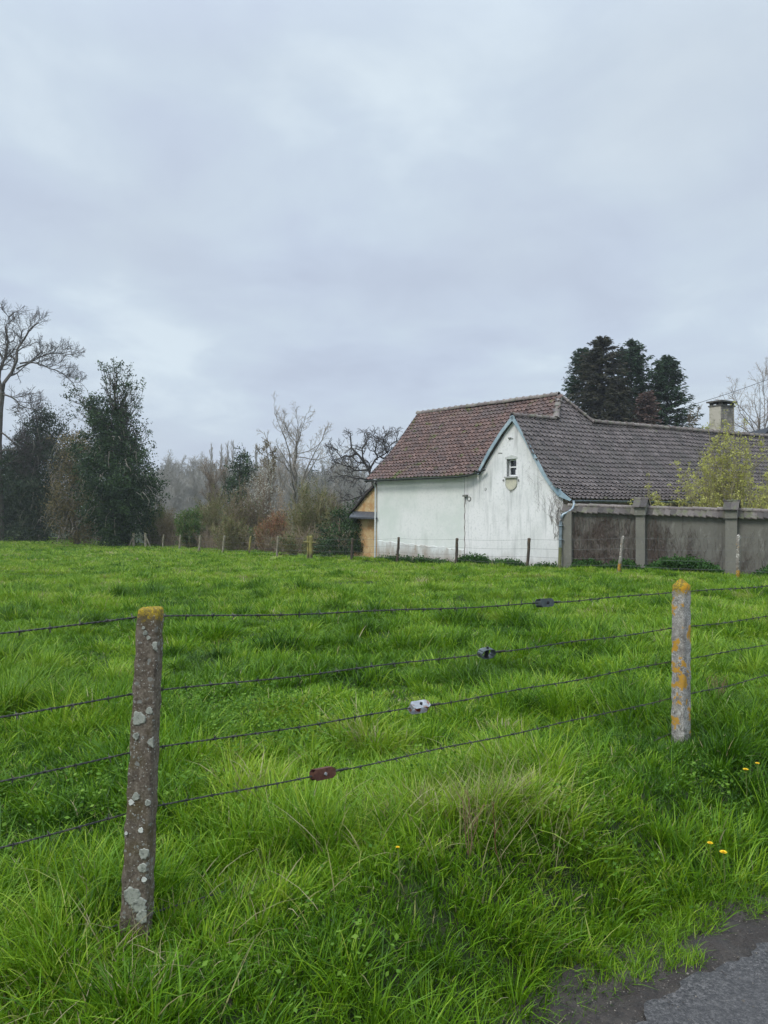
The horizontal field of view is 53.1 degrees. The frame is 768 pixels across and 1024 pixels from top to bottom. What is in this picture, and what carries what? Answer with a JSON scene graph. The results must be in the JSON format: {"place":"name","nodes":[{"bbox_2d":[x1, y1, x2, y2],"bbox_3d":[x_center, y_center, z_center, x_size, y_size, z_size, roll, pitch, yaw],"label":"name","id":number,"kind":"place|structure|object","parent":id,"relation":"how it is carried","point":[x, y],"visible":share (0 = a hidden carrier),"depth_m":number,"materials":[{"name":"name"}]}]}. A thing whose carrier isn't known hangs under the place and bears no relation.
{"place":"outdoors","nodes":[
{"label":"outdoors","id":0,"kind":"place"},
{"bbox_2d":[0,537,167,546],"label":"grass","id":1,"kind":"structure","parent":0,"point":[23,542],"depth_m":64.68,"materials":[{"name":"plant"}]},
{"bbox_2d":[0,544,275,553],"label":"grass","id":2,"kind":"structure","parent":0,"point":[87,549],"depth_m":51.66,"materials":[{"name":"plant"}]},
{"bbox_2d":[0,550,382,563],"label":"grass","id":3,"kind":"structure","parent":0,"point":[24,557],"depth_m":38.96,"materials":[{"name":"plant"}]},
{"bbox_2d":[0,557,667,573],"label":"grass","id":4,"kind":"structure","parent":0,"point":[6,566],"depth_m":28.56,"materials":[{"name":"plant"}]},
{"bbox_2d":[0,731,767,962],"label":"grass","id":5,"kind":"structure","parent":0,"point":[320,815],"depth_m":3.72,"materials":[{"name":"green plant"}]},
{"bbox_2d":[0,663,767,800],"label":"grass","id":6,"kind":"structure","parent":0,"point":[85,726],"depth_m":5.52,"materials":[{"name":"plant"}]},
{"bbox_2d":[0,634,767,712],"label":"grass","id":7,"kind":"structure","parent":0,"point":[237,664],"depth_m":7.66,"materials":[{"name":"plant"}]},
{"bbox_2d":[0,574,767,614],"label":"grass","id":8,"kind":"structure","parent":0,"point":[100,597],"depth_m":15.50,"materials":[{"name":"plant"}]},
{"bbox_2d":[0,515,767,1023],"bbox_3d":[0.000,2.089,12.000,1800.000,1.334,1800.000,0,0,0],"label":"ground","id":9,"kind":"structure","parent":0,"point":[466,949],"depth_m":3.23,"materials":[{"name":"plant"}]},
{"bbox_2d":[2,445,45,536],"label":"evergreen tree","id":10,"kind":"object","parent":9,"relation":"on","point":[10,497],"visible":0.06,"depth_m":78.70,"materials":[{"name":"green plant"}]},
{"bbox_2d":[0,402,84,541],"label":"evergreen tree","id":11,"kind":"object","parent":9,"relation":"on","point":[30,518],"visible":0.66,"depth_m":70.56,"materials":[{"name":"green plant"}]},
{"bbox_2d":[0,298,86,540],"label":"bare tree","id":12,"kind":"object","parent":9,"relation":"on","point":[9,352],"visible":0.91,"depth_m":69.88,"materials":[{"name":"grey plant"}]},
{"bbox_2d":[34,423,108,544],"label":"evergreen tree","id":13,"kind":"object","parent":9,"relation":"on","point":[76,533],"visible":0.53,"depth_m":63.09,"materials":[{"name":"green plant"}]},
{"bbox_2d":[60,356,172,546],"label":"ivy clad tree","id":14,"kind":"object","parent":9,"relation":"on","point":[116,447],"visible":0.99,"depth_m":59.13,"materials":[{"name":"green plant"}]},
{"bbox_2d":[129,533,134,545],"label":"fence post","id":15,"kind":"object","parent":9,"relation":"on","point":[133,539],"visible":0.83,"depth_m":58.95,"materials":[{"name":"grey wood"}]},
{"bbox_2d":[135,544,758,571],"bbox_3d":[-10.517,2.135,47.229,2.921,0.895,69.397,0,0,-39],"label":"fence wire","id":16,"kind":"object","parent":15,"relation":"attached to","point":[457,559],"visible":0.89,"depth_m":30.88,"materials":[{"name":"grey"}]},
{"bbox_2d":[120,606,163,944],"bbox_3d":[-0.951,1.123,3.000,0.171,1.514,0.106,0,0,0],"label":"fence post","id":17,"kind":"object","parent":9,"relation":"on","point":[137,881],"visible":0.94,"depth_m":2.96,"materials":[{"name":"grey concrete"}]},
{"bbox_2d":[8,733,670,963],"bbox_3d":[0.855,1.584,4.477,10.603,0.134,0.048,0,0,-38],"label":"barbed wire","id":18,"kind":"object","parent":17,"relation":"attached to","point":[243,886],"visible":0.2,"depth_m":3.16,"materials":[{"name":"metal"}]},
{"bbox_2d":[0,616,766,719],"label":"barbed wire","id":19,"kind":"object","parent":17,"relation":"attached to","point":[487,654],"visible":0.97,"depth_m":3.81,"materials":[{"name":"metal"}]},
{"bbox_2d":[0,674,767,848],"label":"barbed wire","id":20,"kind":"object","parent":17,"relation":"attached to","point":[322,773],"visible":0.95,"depth_m":3.56,"materials":[{"name":"black metal"}]},
{"bbox_2d":[0,644,767,784],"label":"barbed wire","id":21,"kind":"object","parent":17,"relation":"attached to","point":[418,706],"visible":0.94,"depth_m":3.89,"materials":[{"name":"grey"}]},
{"bbox_2d":[0,585,767,636],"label":"barbed wire","id":22,"kind":"object","parent":17,"relation":"attached to","point":[546,602],"visible":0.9,"depth_m":3.76,"materials":[{"name":"metal"}]},
{"bbox_2d":[138,500,172,544],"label":"leafy bush","id":23,"kind":"object","parent":9,"relation":"on","point":[151,533],"visible":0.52,"depth_m":61.65,"materials":[{"name":"green plant"}]},
{"bbox_2d":[152,507,178,545],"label":"bare bush","id":24,"kind":"object","parent":9,"relation":"on","point":[166,524],"visible":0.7,"depth_m":59.71,"materials":[{"name":"brown plant"}]},
{"bbox_2d":[157,449,185,513],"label":"bare tree","id":25,"kind":"object","parent":9,"relation":"on","point":[169,462],"visible":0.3,"depth_m":185.52,"materials":[{"name":"grey plant"}]},
{"bbox_2d":[158,466,190,518],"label":"bare tree","id":26,"kind":"object","parent":9,"relation":"on","point":[177,491],"visible":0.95,"depth_m":152.09,"materials":[{"name":"grey plant"}]},
{"bbox_2d":[173,505,205,547],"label":"leafy bush","id":27,"kind":"object","parent":9,"relation":"on","point":[191,520],"visible":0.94,"depth_m":55.73,"materials":[{"name":"green plant"}]},
{"bbox_2d":[176,456,203,506],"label":"bare tree","id":28,"kind":"object","parent":9,"relation":"on","point":[191,464],"visible":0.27,"depth_m":195.39,"materials":[{"name":"grey plant"}]},
{"bbox_2d":[181,463,207,511],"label":"bare tree","id":29,"kind":"object","parent":9,"relation":"on","point":[195,485],"visible":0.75,"depth_m":156.52,"materials":[{"name":"grey plant"}]},
{"bbox_2d":[190,458,217,519],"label":"bare tree","id":30,"kind":"object","parent":9,"relation":"on","point":[207,463],"visible":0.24,"depth_m":180.38,"materials":[{"name":"grey plant"}]},
{"bbox_2d":[194,483,231,546],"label":"bare bush","id":31,"kind":"object","parent":9,"relation":"on","point":[209,515],"visible":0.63,"depth_m":57.67,"materials":[{"name":"brown plant"}]},
{"bbox_2d":[197,457,232,522],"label":"bare tree","id":32,"kind":"object","parent":9,"relation":"on","point":[210,480],"visible":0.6,"depth_m":77.68,"materials":[{"name":"grey plant"}]},
{"bbox_2d":[204,468,232,507],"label":"bare tree","id":33,"kind":"object","parent":9,"relation":"on","point":[219,484],"visible":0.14,"depth_m":150.55,"materials":[{"name":"grey plant"}]},
{"bbox_2d":[215,451,246,486],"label":"bare tree","id":34,"kind":"object","parent":9,"relation":"on","point":[227,463],"visible":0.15,"depth_m":188.71,"materials":[{"name":"grey plant"}]},
{"bbox_2d":[209,513,254,550],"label":"bare bush","id":35,"kind":"object","parent":9,"relation":"on","point":[229,528],"visible":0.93,"depth_m":49.70,"materials":[{"name":"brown plant"}]},
{"bbox_2d":[214,445,263,519],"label":"conifer","id":36,"kind":"object","parent":9,"relation":"on","point":[241,473],"visible":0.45,"depth_m":73.69,"materials":[{"name":"green plant"}]},
{"bbox_2d":[217,474,267,539],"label":"bare bush","id":37,"kind":"object","parent":9,"relation":"on","point":[239,507],"visible":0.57,"depth_m":53.66,"materials":[{"name":"brown plant"}]},
{"bbox_2d":[137,520,353,554],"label":"hedge scrub","id":38,"kind":"object","parent":9,"relation":"on","point":[208,543],"visible":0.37,"depth_m":48.51,"materials":[{"name":"brown"}]},
{"bbox_2d":[129,461,376,523],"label":"wood","id":39,"kind":"object","parent":9,"relation":"on","point":[183,507],"visible":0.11,"depth_m":172.88,"materials":[{"name":"grey"}]},
{"bbox_2d":[246,526,267,549],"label":"leafy bush","id":40,"kind":"object","parent":9,"relation":"on","point":[251,530],"visible":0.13,"depth_m":49.71,"materials":[{"name":"green plant"}]},
{"bbox_2d":[233,449,285,526],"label":"bare tree","id":41,"kind":"object","parent":9,"relation":"on","point":[265,495],"visible":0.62,"depth_m":54.81,"materials":[{"name":"grey plant"}]},
{"bbox_2d":[252,436,278,511],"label":"bare tree","id":42,"kind":"object","parent":9,"relation":"on","point":[271,455],"visible":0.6,"depth_m":59.94,"materials":[{"name":"grey plant"}]},
{"bbox_2d":[253,509,290,550],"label":"russet bush","id":43,"kind":"object","parent":9,"relation":"on","point":[274,523],"visible":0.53,"depth_m":47.79,"materials":[{"name":"brown plant"}]},
{"bbox_2d":[271,456,287,512],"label":"bare tree","id":44,"kind":"object","parent":9,"relation":"on","point":[283,465],"visible":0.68,"depth_m":64.05,"materials":[{"name":"grey plant"}]},
{"bbox_2d":[268,490,291,533],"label":"budding bush","id":45,"kind":"object","parent":9,"relation":"on","point":[281,506],"visible":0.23,"depth_m":51.99,"materials":[{"name":"beige plant"}]},
{"bbox_2d":[275,455,300,518],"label":"bare tree","id":46,"kind":"object","parent":9,"relation":"on","point":[285,501],"visible":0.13,"depth_m":180.74,"materials":[{"name":"grey plant"}]},
{"bbox_2d":[282,460,302,524],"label":"bare tree","id":47,"kind":"object","parent":9,"relation":"on","point":[288,498],"visible":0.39,"depth_m":150.49,"materials":[{"name":"grey plant"}]},
{"bbox_2d":[269,530,324,555],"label":"bare bush","id":48,"kind":"object","parent":9,"relation":"on","point":[292,548],"visible":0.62,"depth_m":41.23,"materials":[{"name":"brown plant"}]},
{"bbox_2d":[256,391,351,527],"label":"bare tree","id":49,"kind":"object","parent":9,"relation":"on","point":[294,464],"visible":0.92,"depth_m":65.42,"materials":[{"name":"grey plant"}]},
{"bbox_2d":[309,536,312,558],"bbox_3d":[-3.438,1.750,36.201,0.180,1.258,0.175,0,0,22],"label":"fence post","id":50,"kind":"object","parent":9,"relation":"on","point":[310,546],"visible":0.84,"depth_m":36.13,"materials":[{"name":"brown wood"}]},
{"bbox_2d":[164,535,748,539],"bbox_3d":[-10.540,1.271,47.250,2.893,1.162,69.383,0,0,-39],"label":"fence wire","id":51,"kind":"object","parent":50,"relation":"attached to","point":[462,539],"visible":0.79,"depth_m":30.85,"materials":[{"name":"grey"}]},
{"bbox_2d":[283,473,346,541],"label":"bare bush","id":52,"kind":"object","parent":9,"relation":"on","point":[301,515],"visible":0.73,"depth_m":45.65,"materials":[{"name":"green plant"}]},
{"bbox_2d":[296,464,334,510],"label":"bare tree","id":53,"kind":"object","parent":9,"relation":"on","point":[313,480],"visible":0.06,"depth_m":178.86,"materials":[{"name":"grey plant"}]},
{"bbox_2d":[307,476,323,522],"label":"bare tree","id":54,"kind":"object","parent":9,"relation":"on","point":[317,492],"visible":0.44,"depth_m":144.59,"materials":[{"name":"grey plant"}]},
{"bbox_2d":[0,729,642,1023],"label":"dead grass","id":55,"kind":"structure","parent":9,"relation":"on","point":[522,780],"depth_m":3.54,"materials":[{"name":"plant"}]},
{"bbox_2d":[312,460,333,506],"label":"bare tree","id":56,"kind":"object","parent":9,"relation":"on","point":[323,475],"visible":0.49,"depth_m":159.02,"materials":[{"name":"grey plant"}]},
{"bbox_2d":[312,479,352,535],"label":"bare bush","id":57,"kind":"object","parent":9,"relation":"on","point":[335,520],"visible":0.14,"depth_m":46.90,"materials":[{"name":"brown plant"}]},
{"bbox_2d":[311,498,355,556],"bbox_3d":[-2.056,0.966,38.393,3.737,3.299,3.764,0,0,0],"label":"ivy bush","id":58,"kind":"object","parent":9,"relation":"on","point":[333,545],"visible":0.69,"depth_m":37.98,"materials":[{"name":"green plant"}]},
{"bbox_2d":[321,455,359,507],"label":"bare tree","id":59,"kind":"object","parent":9,"relation":"on","point":[340,472],"visible":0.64,"depth_m":144.49,"materials":[{"name":"grey plant"}]},
{"bbox_2d":[334,452,364,507],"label":"bare tree","id":60,"kind":"object","parent":9,"relation":"on","point":[359,483],"visible":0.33,"depth_m":173.47,"materials":[{"name":"grey plant"}]},
{"bbox_2d":[349,482,376,556],"bbox_3d":[0.245,0.436,37.232,3.700,3.919,2.376,0,0,-42],"label":"lean to shed","id":61,"kind":"object","parent":9,"relation":"on","point":[363,508],"visible":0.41,"depth_m":36.22,"materials":[{"name":"paint"}]},
{"bbox_2d":[342,511,363,555],"bbox_3d":[-1.396,1.023,36.772,0.851,2.270,1.318,0,0,-40],"label":"wall ivy","id":62,"kind":"object","parent":61,"relation":"attached to","point":[356,546],"depth_m":36.64,"materials":[{"name":"green plant"}]},
{"bbox_2d":[323,425,403,505],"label":"gnarled tree","id":63,"kind":"object","parent":9,"relation":"on","point":[384,447],"visible":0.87,"depth_m":46.90,"materials":[{"name":"grey plant"}]},
{"bbox_2d":[0,593,767,656],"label":"grass","id":64,"kind":"structure","parent":9,"relation":"on","point":[564,624],"depth_m":10.44,"materials":[{"name":"plant"}]},
{"bbox_2d":[0,654,767,1020],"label":"weeds","id":65,"kind":"object","parent":9,"relation":"on","point":[282,734],"visible":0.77,"depth_m":4.59,"materials":[{"name":"green plant"}]},
{"bbox_2d":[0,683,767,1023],"bbox_3d":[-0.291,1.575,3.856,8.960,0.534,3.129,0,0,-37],"label":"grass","id":66,"kind":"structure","parent":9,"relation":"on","point":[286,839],"depth_m":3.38,"materials":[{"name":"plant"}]},
{"bbox_2d":[396,537,399,560],"bbox_3d":[0.600,1.695,33.199,0.168,1.231,0.128,0,0,-22],"label":"fence post","id":67,"kind":"object","parent":9,"relation":"on","point":[397,550],"visible":0.83,"depth_m":33.16,"materials":[{"name":"grey wood"}]},
{"bbox_2d":[104,539,758,562],"bbox_3d":[-10.523,1.913,47.235,2.914,0.947,69.393,0,0,-39],"label":"fence wire","id":68,"kind":"object","parent":67,"relation":"attached to","point":[461,554],"visible":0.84,"depth_m":32.23,"materials":[{"name":"grey"}]},
{"bbox_2d":[376,553,450,563],"bbox_3d":[1.167,2.085,33.160,0.946,0.642,4.922,0,0,-43],"label":"nettle patch","id":69,"kind":"object","parent":9,"relation":"on","point":[409,558],"visible":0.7,"depth_m":32.89,"materials":[{"name":"green plant"}]},
{"bbox_2d":[455,538,458,562],"bbox_3d":[2.888,1.643,30.602,0.149,1.217,0.132,0,0,-23],"label":"fence post","id":70,"kind":"object","parent":9,"relation":"on","point":[456,550],"visible":0.85,"depth_m":30.55,"materials":[{"name":"grey wood"}]},
{"bbox_2d":[457,787,485,857],"bbox_3d":[0.390,1.386,3.412,0.119,0.327,0.096,0,0,42],"label":"dried weed","id":71,"kind":"object","parent":9,"relation":"on","point":[471,821],"visible":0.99,"depth_m":3.42,"materials":[{"name":"brown"}]},
{"bbox_2d":[452,552,494,563],"bbox_3d":[3.623,1.948,30.540,2.261,0.703,1.081,0,0,44],"label":"nettle patch","id":72,"kind":"object","parent":9,"relation":"on","point":[477,558],"visible":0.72,"depth_m":30.29,"materials":[{"name":"green plant"}]},
{"bbox_2d":[481,556,529,566],"bbox_3d":[4.580,1.996,29.523,0.981,0.665,2.492,0,0,-40],"label":"nettle patch","id":73,"kind":"object","parent":9,"relation":"on","point":[509,562],"visible":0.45,"depth_m":29.00,"materials":[{"name":"green plant"}]},
{"bbox_2d":[526,538,530,566],"bbox_3d":[5.175,1.570,27.596,0.197,1.277,0.129,0,0,0],"label":"fence post","id":74,"kind":"object","parent":9,"relation":"on","point":[528,550],"visible":0.74,"depth_m":27.55,"materials":[{"name":"grey wood"}]},
{"bbox_2d":[531,560,557,567],"bbox_3d":[5.899,2.044,28.003,0.932,0.572,1.560,0,0,-43],"label":"nettle patch","id":75,"kind":"object","parent":9,"relation":"on","point":[546,565],"visible":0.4,"depth_m":27.79,"materials":[{"name":"green plant"}]},
{"bbox_2d":[364,392,767,567],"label":"farmhouse","id":76,"kind":"object","parent":9,"relation":"on","point":[443,475],"visible":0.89,"depth_m":31.51,"materials":[{"name":"paint"}]},
{"bbox_2d":[504,455,517,490],"bbox_3d":[5.023,-1.502,29.636,0.532,1.371,0.606,0,0,-42],"label":"window","id":77,"kind":"structure","parent":76,"relation":"in","point":[511,479],"depth_m":29.63,"materials":[{"name":"white paint"}]},
{"bbox_2d":[524,465,563,538],"bbox_3d":[5.878,-0.466,28.371,0.061,2.929,1.910,0,0,-42],"label":"creeper","id":78,"kind":"object","parent":76,"relation":"attached to","point":[551,508],"visible":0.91,"depth_m":28.02,"materials":[{"name":"plant"}]},
{"bbox_2d":[561,347,605,489],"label":"spruce","id":79,"kind":"object","parent":9,"relation":"on","point":[575,357],"visible":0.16,"depth_m":61.73,"materials":[{"name":"green plant"}]},
{"bbox_2d":[565,557,605,568],"bbox_3d":[7.019,1.893,26.706,1.548,0.667,0.964,0,0,31],"label":"nettle patch","id":80,"kind":"object","parent":9,"relation":"on","point":[589,562],"visible":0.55,"depth_m":26.55,"materials":[{"name":"green plant"}]},
{"bbox_2d":[567,335,640,421],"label":"spruce","id":81,"kind":"object","parent":9,"relation":"on","point":[604,365],"visible":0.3,"depth_m":59.46,"materials":[{"name":"green plant"}]},
{"bbox_2d":[460,855,767,1023],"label":"dirt verge","id":82,"kind":"structure","parent":9,"relation":"on","point":[721,946],"depth_m":3.03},
{"bbox_2d":[600,376,637,421],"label":"spruce","id":83,"kind":"object","parent":9,"relation":"on","point":[618,407],"visible":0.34,"depth_m":56.77,"materials":[{"name":"green plant"}]},
{"bbox_2d":[617,536,624,571],"bbox_3d":[7.572,1.422,24.599,0.278,1.330,0.132,0,0,0],"label":"fence post","id":84,"kind":"object","parent":9,"relation":"on","point":[621,552],"visible":0.85,"depth_m":24.57,"materials":[{"name":"grey concrete"}]},
{"bbox_2d":[148,538,751,550],"bbox_3d":[-10.531,1.611,47.242,2.904,1.045,69.388,0,0,-39],"label":"fence wire","id":85,"kind":"object","parent":84,"relation":"attached to","point":[554,549],"visible":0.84,"depth_m":25.58,"materials":[{"name":"grey"}]},
{"bbox_2d":[604,558,641,569],"bbox_3d":[8.091,1.913,26.057,1.592,0.911,0.962,0,0,36],"label":"nettle patch","id":86,"kind":"object","parent":9,"relation":"on","point":[614,564],"visible":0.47,"depth_m":25.86,"materials":[{"name":"green plant"}]},
{"bbox_2d":[608,338,666,424],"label":"spruce","id":87,"kind":"object","parent":9,"relation":"on","point":[635,363],"visible":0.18,"depth_m":61.34,"materials":[{"name":"green plant"}]},
{"bbox_2d":[632,390,663,423],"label":"spruce","id":88,"kind":"object","parent":9,"relation":"on","point":[648,407],"visible":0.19,"depth_m":56.74,"materials":[{"name":"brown plant"}]},
{"bbox_2d":[627,474,682,506],"bbox_3d":[9.921,0.335,28.672,4.411,3.645,3.704,0,0,0],"label":"budding shrub","id":89,"kind":"object","parent":9,"relation":"on","point":[655,501],"visible":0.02,"depth_m":28.66,"materials":[{"name":"green plant"}]},
{"bbox_2d":[561,497,767,574],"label":"garden wall","id":90,"kind":"structure","parent":9,"relation":"on","point":[729,519],"depth_m":25.23,"materials":[{"name":"concrete"}]},
{"bbox_2d":[573,513,635,565],"bbox_3d":[7.650,1.028,26.608,2.642,2.044,0.068,0,0,32],"label":"creeper","id":91,"kind":"object","parent":90,"relation":"attached to","point":[601,549],"visible":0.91,"depth_m":26.66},
{"bbox_2d":[646,517,723,569],"bbox_3d":[9.775,1.073,25.278,2.665,1.918,0.066,0,0,32],"label":"creeper","id":92,"kind":"object","parent":90,"relation":"attached to","point":[651,552],"visible":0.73,"depth_m":25.61,"materials":[{"name":"plant"}]},
{"bbox_2d":[740,530,767,573],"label":"creeper","id":93,"kind":"object","parent":90,"relation":"attached to","point":[752,555],"visible":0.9,"depth_m":24.15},
{"bbox_2d":[638,354,708,428],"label":"spruce","id":94,"kind":"object","parent":9,"relation":"on","point":[669,377],"visible":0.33,"depth_m":60.39,"materials":[{"name":"green plant"}]},
{"bbox_2d":[671,578,690,743],"bbox_3d":[2.070,1.171,5.360,0.107,1.418,0.108,0,0,-35],"label":"fence post","id":95,"kind":"object","parent":9,"relation":"on","point":[681,660],"visible":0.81,"depth_m":5.32,"materials":[{"name":"grey concrete"}]},
{"bbox_2d":[640,553,724,574],"bbox_3d":[9.625,1.794,24.910,2.743,0.938,1.392,0,0,34],"label":"nettle patch","id":96,"kind":"object","parent":9,"relation":"on","point":[693,564],"visible":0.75,"depth_m":24.59,"materials":[{"name":"green plant"}]},
{"bbox_2d":[686,405,701,427],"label":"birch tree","id":97,"kind":"object","parent":9,"relation":"on","point":[692,416],"visible":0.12,"depth_m":58.49,"materials":[{"name":"grey plant"}]},
{"bbox_2d":[651,401,767,508],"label":"budding shrub","id":98,"kind":"object","parent":9,"relation":"on","point":[713,490],"visible":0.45,"depth_m":27.87,"materials":[{"name":"green plant"}]},
{"bbox_2d":[707,675,728,700],"bbox_3d":[2.752,1.467,6.348,0.164,0.302,0.163,0,0,30],"label":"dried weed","id":99,"kind":"object","parent":9,"relation":"on","point":[722,685],"visible":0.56,"depth_m":6.33,"materials":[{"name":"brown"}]},
{"bbox_2d":[736,534,740,576],"bbox_3d":[10.408,1.397,22.601,0.108,1.481,0.111,0,0,-45],"label":"fence post","id":100,"kind":"object","parent":9,"relation":"on","point":[738,543],"visible":0.82,"depth_m":22.57,"materials":[{"name":"grey concrete"}]},
{"bbox_2d":[711,358,767,432],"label":"bare tree","id":101,"kind":"object","parent":9,"relation":"on","point":[759,419],"visible":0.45,"depth_m":94.89,"materials":[{"name":"grey plant"}]},
{"bbox_2d":[751,454,767,508],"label":"budding shrub","id":102,"kind":"object","parent":9,"relation":"on","point":[762,488],"visible":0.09,"depth_m":27.17,"materials":[{"name":"green plant"}]},
{"bbox_2d":[752,564,767,576],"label":"nettle patch","id":103,"kind":"object","parent":9,"relation":"on","point":[763,571],"visible":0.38,"depth_m":23.67,"materials":[{"name":"green plant"}]},
{"bbox_2d":[0,565,767,590],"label":"grass","id":104,"kind":"structure","parent":0,"point":[490,577],"depth_m":21.23,"materials":[{"name":"plant"}]},
{"bbox_2d":[0,0,767,489],"label":"sky","id":105,"kind":"structure","parent":0,"point":[363,214],"materials":[{"name":"grey"}]},
{"bbox_2d":[583,868,767,988],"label":"grass","id":106,"kind":"structure","parent":0,"point":[670,940],"depth_m":3.27,"materials":[{"name":"plant"}]},
{"bbox_2d":[635,942,767,1023],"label":"road","id":107,"kind":"structure","parent":0,"point":[716,993],"depth_m":2.88,"materials":[{"name":"asphalt"}]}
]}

